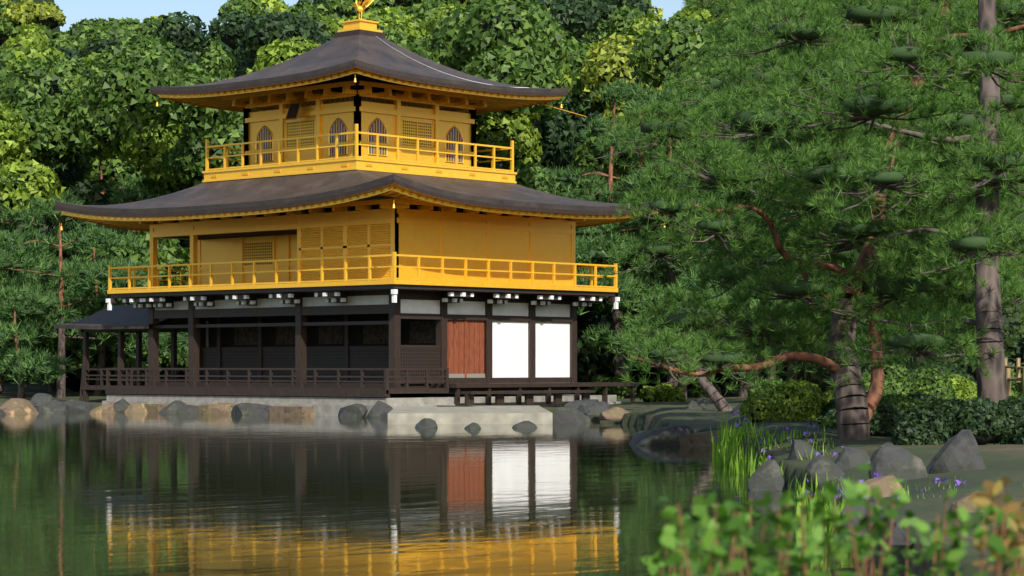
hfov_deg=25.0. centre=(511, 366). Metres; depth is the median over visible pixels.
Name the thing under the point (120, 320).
sosei fishing deck
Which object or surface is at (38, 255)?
pines
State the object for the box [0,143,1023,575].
terrain
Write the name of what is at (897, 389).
bank shrubs
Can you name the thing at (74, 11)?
sky
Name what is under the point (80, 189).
understory trees
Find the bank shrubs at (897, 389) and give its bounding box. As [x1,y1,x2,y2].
[9,342,1021,428]
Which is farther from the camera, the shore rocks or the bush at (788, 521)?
the shore rocks
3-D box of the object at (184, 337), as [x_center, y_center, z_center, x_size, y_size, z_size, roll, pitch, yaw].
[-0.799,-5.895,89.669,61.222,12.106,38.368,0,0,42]
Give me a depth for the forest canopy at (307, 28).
131.03 m
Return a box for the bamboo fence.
[1005,357,1023,397]
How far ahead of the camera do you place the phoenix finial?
72.48 m
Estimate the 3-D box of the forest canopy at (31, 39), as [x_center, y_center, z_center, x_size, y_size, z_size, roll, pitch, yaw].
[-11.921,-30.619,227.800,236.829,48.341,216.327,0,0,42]
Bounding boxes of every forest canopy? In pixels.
[0,0,736,230]
[0,0,1022,191]
[0,0,1022,214]
[0,0,1022,219]
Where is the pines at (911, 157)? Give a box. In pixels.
[587,0,1023,439]
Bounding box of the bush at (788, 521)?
[640,464,1023,575]
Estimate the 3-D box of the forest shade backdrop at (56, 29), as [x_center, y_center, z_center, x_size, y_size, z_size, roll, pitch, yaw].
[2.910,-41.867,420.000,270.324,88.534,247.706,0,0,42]
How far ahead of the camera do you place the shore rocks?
51.79 m
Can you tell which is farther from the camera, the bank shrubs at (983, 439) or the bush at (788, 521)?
the bank shrubs at (983, 439)
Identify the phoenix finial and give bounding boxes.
[351,0,373,18]
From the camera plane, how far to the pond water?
24.76 m
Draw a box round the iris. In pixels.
[710,412,977,542]
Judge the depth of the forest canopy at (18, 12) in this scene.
104.52 m
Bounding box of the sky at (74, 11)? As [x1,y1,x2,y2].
[54,0,688,33]
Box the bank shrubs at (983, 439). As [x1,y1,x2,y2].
[5,368,1023,444]
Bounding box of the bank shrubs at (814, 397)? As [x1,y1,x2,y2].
[4,334,1023,420]
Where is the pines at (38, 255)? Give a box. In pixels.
[0,63,1022,399]
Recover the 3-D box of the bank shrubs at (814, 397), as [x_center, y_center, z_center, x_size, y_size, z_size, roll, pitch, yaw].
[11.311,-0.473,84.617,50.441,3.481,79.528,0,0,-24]
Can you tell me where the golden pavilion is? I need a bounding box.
[55,19,665,415]
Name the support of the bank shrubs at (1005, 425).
on the terrain
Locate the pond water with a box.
[0,412,903,575]
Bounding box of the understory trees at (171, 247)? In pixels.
[45,160,1021,374]
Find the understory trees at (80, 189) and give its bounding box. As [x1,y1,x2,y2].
[0,153,1023,381]
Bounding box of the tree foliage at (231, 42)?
[0,0,979,218]
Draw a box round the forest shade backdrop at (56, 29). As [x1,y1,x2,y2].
[22,0,651,201]
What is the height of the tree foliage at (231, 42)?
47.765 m
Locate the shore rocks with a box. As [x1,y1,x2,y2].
[0,393,986,544]
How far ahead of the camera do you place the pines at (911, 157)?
29.58 m
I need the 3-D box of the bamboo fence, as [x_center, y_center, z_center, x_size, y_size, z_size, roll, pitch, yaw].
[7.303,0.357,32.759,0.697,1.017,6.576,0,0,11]
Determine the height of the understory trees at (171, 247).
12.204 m
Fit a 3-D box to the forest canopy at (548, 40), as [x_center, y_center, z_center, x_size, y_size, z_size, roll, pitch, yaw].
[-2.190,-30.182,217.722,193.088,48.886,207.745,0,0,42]
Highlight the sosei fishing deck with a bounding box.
[54,305,210,401]
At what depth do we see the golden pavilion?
69.74 m
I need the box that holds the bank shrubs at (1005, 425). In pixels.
[817,363,1023,444]
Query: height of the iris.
0.723 m

